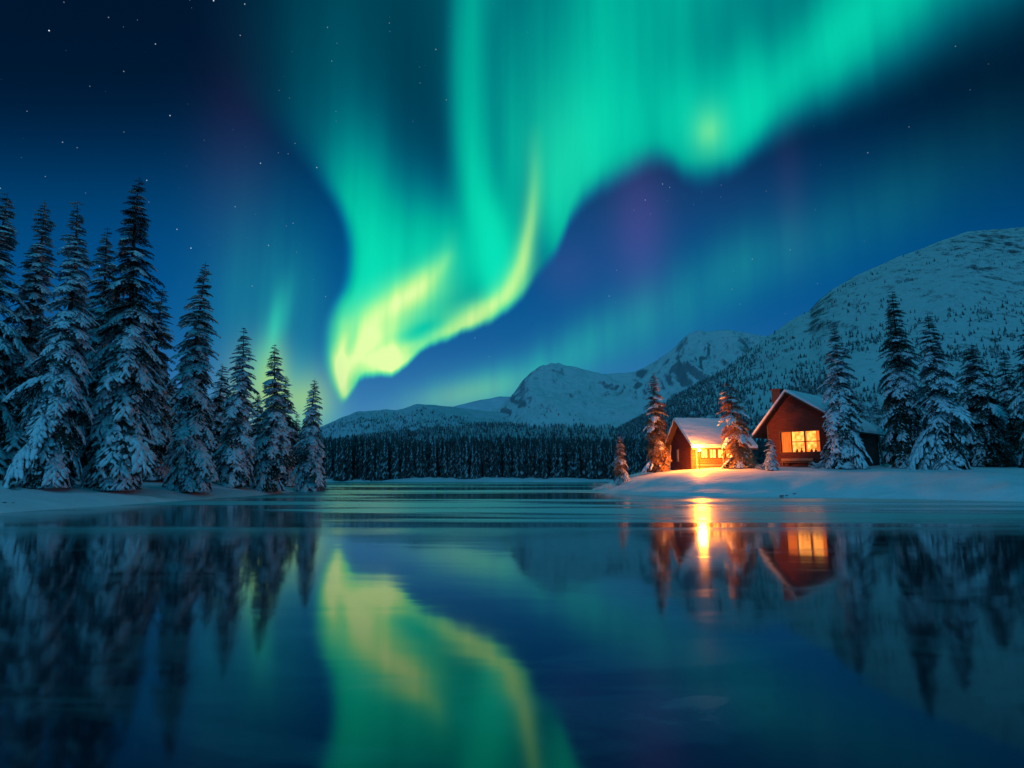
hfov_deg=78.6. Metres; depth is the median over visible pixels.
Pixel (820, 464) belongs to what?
snowy bush
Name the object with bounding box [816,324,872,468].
spruce tree
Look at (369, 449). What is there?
spruce tree
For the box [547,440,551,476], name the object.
spruce tree
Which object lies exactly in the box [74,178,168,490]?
spruce tree
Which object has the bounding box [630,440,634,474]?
spruce tree
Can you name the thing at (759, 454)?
forest
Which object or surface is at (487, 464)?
spruce tree
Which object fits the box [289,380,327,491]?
spruce tree
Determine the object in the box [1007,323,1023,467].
spruce tree
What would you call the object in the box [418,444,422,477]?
spruce tree
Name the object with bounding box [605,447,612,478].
spruce tree
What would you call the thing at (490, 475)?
spruce tree
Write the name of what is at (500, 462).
spruce tree
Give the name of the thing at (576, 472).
spruce tree
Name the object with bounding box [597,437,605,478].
spruce tree
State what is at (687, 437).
cabin
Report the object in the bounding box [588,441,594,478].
spruce tree
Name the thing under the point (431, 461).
spruce tree
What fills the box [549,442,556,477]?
spruce tree
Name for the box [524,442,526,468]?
spruce tree
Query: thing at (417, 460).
spruce tree
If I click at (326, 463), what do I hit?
spruce tree
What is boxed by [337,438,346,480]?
spruce tree
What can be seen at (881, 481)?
ground
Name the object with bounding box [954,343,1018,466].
spruce tree
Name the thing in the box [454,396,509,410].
distant mountain
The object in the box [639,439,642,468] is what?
spruce tree
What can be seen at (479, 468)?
spruce tree
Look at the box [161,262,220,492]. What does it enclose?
spruce tree
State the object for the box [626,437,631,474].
spruce tree
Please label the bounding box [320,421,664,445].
woods
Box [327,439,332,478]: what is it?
spruce tree
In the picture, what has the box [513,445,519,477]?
spruce tree
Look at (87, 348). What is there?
spruce tree
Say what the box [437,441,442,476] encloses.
spruce tree
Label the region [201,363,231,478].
spruce tree
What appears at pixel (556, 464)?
spruce tree
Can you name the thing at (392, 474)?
spruce tree
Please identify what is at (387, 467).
spruce tree
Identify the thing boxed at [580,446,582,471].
spruce tree
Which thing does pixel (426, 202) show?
sky
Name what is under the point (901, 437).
spruce tree
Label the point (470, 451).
spruce tree
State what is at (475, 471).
spruce tree
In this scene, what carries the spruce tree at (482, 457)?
on the ground
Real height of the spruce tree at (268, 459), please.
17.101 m
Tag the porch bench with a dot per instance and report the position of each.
(799, 459)
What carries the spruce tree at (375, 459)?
on the ground
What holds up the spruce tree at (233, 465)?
on the ground
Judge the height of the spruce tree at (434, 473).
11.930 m
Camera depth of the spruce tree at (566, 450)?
189.60 m
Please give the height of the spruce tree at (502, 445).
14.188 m
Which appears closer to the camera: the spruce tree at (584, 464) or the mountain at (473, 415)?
the spruce tree at (584, 464)
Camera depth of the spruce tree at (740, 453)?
74.83 m
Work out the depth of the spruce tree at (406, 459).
185.04 m
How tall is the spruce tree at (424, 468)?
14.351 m
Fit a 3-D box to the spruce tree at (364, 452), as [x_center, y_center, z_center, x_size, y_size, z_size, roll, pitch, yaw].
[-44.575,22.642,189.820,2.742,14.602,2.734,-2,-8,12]
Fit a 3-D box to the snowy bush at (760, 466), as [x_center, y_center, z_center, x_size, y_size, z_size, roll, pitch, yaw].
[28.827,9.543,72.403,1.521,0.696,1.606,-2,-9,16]
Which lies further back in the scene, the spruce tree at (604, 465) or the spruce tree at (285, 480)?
the spruce tree at (604, 465)
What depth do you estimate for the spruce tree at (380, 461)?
184.76 m
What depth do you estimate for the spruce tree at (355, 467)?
188.68 m
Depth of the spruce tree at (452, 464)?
187.85 m
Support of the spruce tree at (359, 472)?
on the ground
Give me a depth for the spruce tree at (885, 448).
83.67 m
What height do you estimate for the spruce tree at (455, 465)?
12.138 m
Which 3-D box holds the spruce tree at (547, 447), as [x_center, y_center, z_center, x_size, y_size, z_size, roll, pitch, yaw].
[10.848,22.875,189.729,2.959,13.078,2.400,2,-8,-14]
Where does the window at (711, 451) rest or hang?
in the cabin at (687, 437)
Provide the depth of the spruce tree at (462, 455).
185.28 m
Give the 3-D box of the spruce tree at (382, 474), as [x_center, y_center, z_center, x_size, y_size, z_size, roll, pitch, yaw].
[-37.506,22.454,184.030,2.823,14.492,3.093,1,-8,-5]
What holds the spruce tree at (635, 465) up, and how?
on the ground
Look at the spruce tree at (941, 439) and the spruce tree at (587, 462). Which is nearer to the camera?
the spruce tree at (941, 439)
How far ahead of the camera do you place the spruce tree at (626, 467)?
186.80 m
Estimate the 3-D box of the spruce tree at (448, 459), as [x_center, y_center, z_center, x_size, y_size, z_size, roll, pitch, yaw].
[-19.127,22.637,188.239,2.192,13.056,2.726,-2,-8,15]
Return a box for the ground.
[0,464,1023,512]
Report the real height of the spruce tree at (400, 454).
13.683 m
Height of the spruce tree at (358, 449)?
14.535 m
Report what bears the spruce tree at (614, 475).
on the ground
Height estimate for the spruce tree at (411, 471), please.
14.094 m
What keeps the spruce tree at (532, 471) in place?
on the ground
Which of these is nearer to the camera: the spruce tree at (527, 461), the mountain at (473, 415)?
the spruce tree at (527, 461)
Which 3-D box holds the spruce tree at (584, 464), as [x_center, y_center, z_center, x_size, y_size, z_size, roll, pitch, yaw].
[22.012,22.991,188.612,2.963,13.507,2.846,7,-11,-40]
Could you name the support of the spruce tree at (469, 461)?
on the ground
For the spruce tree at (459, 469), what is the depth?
184.59 m
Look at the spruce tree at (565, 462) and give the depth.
188.34 m
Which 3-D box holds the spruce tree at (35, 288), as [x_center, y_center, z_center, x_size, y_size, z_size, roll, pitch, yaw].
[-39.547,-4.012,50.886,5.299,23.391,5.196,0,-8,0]
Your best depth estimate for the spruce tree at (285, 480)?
85.39 m
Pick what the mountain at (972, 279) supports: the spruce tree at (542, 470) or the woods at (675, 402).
the woods at (675, 402)
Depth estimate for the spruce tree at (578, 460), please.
186.87 m
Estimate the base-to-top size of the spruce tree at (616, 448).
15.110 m
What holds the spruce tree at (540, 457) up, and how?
on the ground
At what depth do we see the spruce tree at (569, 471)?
186.86 m
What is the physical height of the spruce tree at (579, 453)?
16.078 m
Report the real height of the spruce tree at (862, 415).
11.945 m
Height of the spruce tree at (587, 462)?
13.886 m
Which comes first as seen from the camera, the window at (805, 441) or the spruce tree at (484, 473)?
the window at (805, 441)
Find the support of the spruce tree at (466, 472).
on the ground
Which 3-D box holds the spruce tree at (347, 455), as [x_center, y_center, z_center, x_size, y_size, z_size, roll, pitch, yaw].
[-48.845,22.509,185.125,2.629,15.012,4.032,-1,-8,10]
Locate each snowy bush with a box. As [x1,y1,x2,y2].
[756,463,765,468]
[810,460,824,468]
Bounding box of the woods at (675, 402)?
[608,235,1023,440]
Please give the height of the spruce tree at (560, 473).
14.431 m
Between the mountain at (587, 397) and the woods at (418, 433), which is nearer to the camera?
the woods at (418, 433)
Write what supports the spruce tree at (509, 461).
on the ground
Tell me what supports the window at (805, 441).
in the cabin at (790, 424)
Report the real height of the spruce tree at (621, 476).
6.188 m
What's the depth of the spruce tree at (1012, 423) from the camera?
77.97 m
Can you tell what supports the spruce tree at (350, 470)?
on the ground
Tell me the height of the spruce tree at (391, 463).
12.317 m
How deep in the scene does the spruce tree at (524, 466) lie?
186.85 m
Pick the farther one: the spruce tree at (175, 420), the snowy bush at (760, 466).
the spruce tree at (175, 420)
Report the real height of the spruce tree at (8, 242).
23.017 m
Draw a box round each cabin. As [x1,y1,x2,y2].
[664,418,757,469]
[752,388,886,466]
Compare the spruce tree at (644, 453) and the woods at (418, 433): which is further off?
the woods at (418, 433)
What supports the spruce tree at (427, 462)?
on the ground
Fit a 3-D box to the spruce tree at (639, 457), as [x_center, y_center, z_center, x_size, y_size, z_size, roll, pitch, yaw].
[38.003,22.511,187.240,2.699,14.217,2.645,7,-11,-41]
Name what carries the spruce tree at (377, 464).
on the ground
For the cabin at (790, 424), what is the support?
on the ground
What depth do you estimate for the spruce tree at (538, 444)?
189.00 m
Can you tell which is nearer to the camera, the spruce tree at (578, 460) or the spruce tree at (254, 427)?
the spruce tree at (254, 427)
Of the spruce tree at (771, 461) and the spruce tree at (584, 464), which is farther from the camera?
the spruce tree at (584, 464)
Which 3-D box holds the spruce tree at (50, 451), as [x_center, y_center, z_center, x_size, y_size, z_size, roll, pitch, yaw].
[-33.913,-3.344,46.686,5.447,22.062,5.157,0,-8,0]
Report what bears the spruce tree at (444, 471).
on the ground
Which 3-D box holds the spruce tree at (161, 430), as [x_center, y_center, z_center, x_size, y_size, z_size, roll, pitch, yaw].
[-34.750,-0.262,60.489,5.996,19.099,5.191,0,-8,0]
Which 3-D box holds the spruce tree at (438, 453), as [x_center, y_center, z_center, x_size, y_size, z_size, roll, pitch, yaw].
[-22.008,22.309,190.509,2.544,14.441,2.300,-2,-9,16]
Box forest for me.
[296,433,969,475]
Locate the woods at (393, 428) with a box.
[292,403,614,437]
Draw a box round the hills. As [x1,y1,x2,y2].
[336,425,623,444]
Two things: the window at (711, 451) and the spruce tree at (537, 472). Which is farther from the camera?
the spruce tree at (537, 472)
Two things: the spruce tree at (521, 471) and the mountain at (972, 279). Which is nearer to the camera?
the spruce tree at (521, 471)
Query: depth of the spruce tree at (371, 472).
185.06 m
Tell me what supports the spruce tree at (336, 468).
on the ground
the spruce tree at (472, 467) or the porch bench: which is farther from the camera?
the spruce tree at (472, 467)
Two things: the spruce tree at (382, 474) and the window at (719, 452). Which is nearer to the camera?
the window at (719, 452)
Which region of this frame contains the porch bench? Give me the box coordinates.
[780,458,812,465]
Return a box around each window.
[701,449,707,457]
[709,449,716,457]
[717,449,724,457]
[779,430,820,452]
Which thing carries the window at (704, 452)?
in the cabin at (687, 437)
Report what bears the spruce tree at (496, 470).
on the ground
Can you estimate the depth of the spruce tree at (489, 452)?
187.89 m
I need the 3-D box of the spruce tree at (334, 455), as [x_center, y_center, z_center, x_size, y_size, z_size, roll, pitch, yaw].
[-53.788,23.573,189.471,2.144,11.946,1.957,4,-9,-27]
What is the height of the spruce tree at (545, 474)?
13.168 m
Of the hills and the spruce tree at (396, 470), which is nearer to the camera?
the spruce tree at (396, 470)
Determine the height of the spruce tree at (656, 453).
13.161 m
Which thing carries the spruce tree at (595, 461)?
on the ground
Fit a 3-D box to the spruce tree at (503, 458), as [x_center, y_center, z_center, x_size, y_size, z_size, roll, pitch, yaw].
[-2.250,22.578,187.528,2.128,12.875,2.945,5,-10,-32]
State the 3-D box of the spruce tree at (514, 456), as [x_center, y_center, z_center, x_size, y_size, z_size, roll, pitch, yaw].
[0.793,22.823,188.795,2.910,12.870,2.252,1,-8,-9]
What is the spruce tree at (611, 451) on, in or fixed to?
on the ground
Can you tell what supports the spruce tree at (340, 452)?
on the ground
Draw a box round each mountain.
[297,404,515,440]
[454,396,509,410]
[491,330,766,428]
[628,227,1023,441]
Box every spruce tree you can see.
[0,193,32,477]
[0,202,63,479]
[2,201,100,488]
[71,227,124,478]
[71,310,97,393]
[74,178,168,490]
[135,289,177,480]
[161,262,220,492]
[164,383,182,473]
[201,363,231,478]
[212,328,259,487]
[247,396,265,478]
[250,345,290,491]
[268,376,299,485]
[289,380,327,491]
[293,414,302,475]
[323,440,329,478]
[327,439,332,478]
[331,446,338,480]
[332,445,335,476]
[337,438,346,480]
[338,439,342,470]
[344,439,348,480]
[346,441,352,480]
[353,439,361,477]
[353,445,357,478]
[356,447,362,478]
[361,444,366,480]
[362,438,366,472]
[366,438,370,479]
[367,437,375,480]
[374,439,379,480]
[374,446,377,471]
[378,443,382,480]
[379,439,387,480]
[383,440,389,479]
[388,444,393,478]
[390,441,397,478]
[391,442,400,478]
[398,439,401,477]
[400,444,405,478]
[405,443,409,477]
[406,438,414,477]
[414,439,419,477]
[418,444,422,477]
[422,437,427,476]
[425,437,429,476]
[427,436,434,476]
[432,444,437,477]
[437,437,440,469]
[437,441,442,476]
[440,437,447,477]
[446,440,450,476]
[451,447,454,477]
[453,445,457,477]
[455,442,462,478]
[460,440,464,478]
[462,438,469,478]
[467,444,470,477]
[469,439,471,468]
[470,443,474,478]
[472,441,478,478]
[477,447,481,477]
[481,444,483,476]
[482,447,487,476]
[486,443,489,476]
[488,441,493,477]
[488,446,490,470]
[492,433,500,477]
[498,443,502,476]
[500,437,503,475]
[502,441,505,476]
[507,437,512,476]
[511,441,515,476]
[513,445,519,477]
[518,444,524,478]
[523,444,527,477]
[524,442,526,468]
[525,445,530,476]
[529,444,534,477]
[534,445,540,477]
[535,437,540,468]
[539,440,542,477]
[540,445,544,477]
[542,441,547,478]
[546,441,548,473]
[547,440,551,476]
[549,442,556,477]
[553,441,557,476]
[556,437,565,477]
[561,441,565,477]
[564,444,566,476]
[565,437,574,477]
[565,439,567,465]
[571,437,573,469]
[572,437,579,477]
[577,432,581,477]
[577,444,580,477]
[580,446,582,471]
[581,441,586,477]
[585,439,589,478]
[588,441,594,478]
[593,443,598,478]
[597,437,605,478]
[602,445,606,477]
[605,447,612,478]
[610,436,629,483]
[610,439,613,478]
[612,447,616,479]
[613,436,618,468]
[624,443,627,473]
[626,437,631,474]
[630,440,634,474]
[634,446,638,473]
[636,439,641,472]
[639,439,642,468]
[641,373,672,472]
[642,438,645,467]
[717,380,756,468]
[763,439,779,470]
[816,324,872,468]
[854,391,871,421]
[868,392,888,463]
[876,291,927,467]
[879,424,894,463]
[907,313,976,469]
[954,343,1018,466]
[988,352,1023,464]
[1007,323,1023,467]
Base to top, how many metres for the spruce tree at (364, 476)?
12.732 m
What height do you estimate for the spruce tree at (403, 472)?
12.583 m
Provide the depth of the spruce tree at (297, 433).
89.54 m
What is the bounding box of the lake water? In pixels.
[0,482,1023,767]
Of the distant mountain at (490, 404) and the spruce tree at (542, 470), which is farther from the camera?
the distant mountain at (490, 404)
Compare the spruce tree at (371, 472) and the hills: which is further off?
the hills
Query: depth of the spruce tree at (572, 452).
188.64 m
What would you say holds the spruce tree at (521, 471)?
on the ground
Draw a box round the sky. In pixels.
[0,0,1023,434]
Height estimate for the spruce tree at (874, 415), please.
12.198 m
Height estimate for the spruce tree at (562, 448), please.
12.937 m
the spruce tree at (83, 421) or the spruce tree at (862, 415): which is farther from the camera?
the spruce tree at (862, 415)

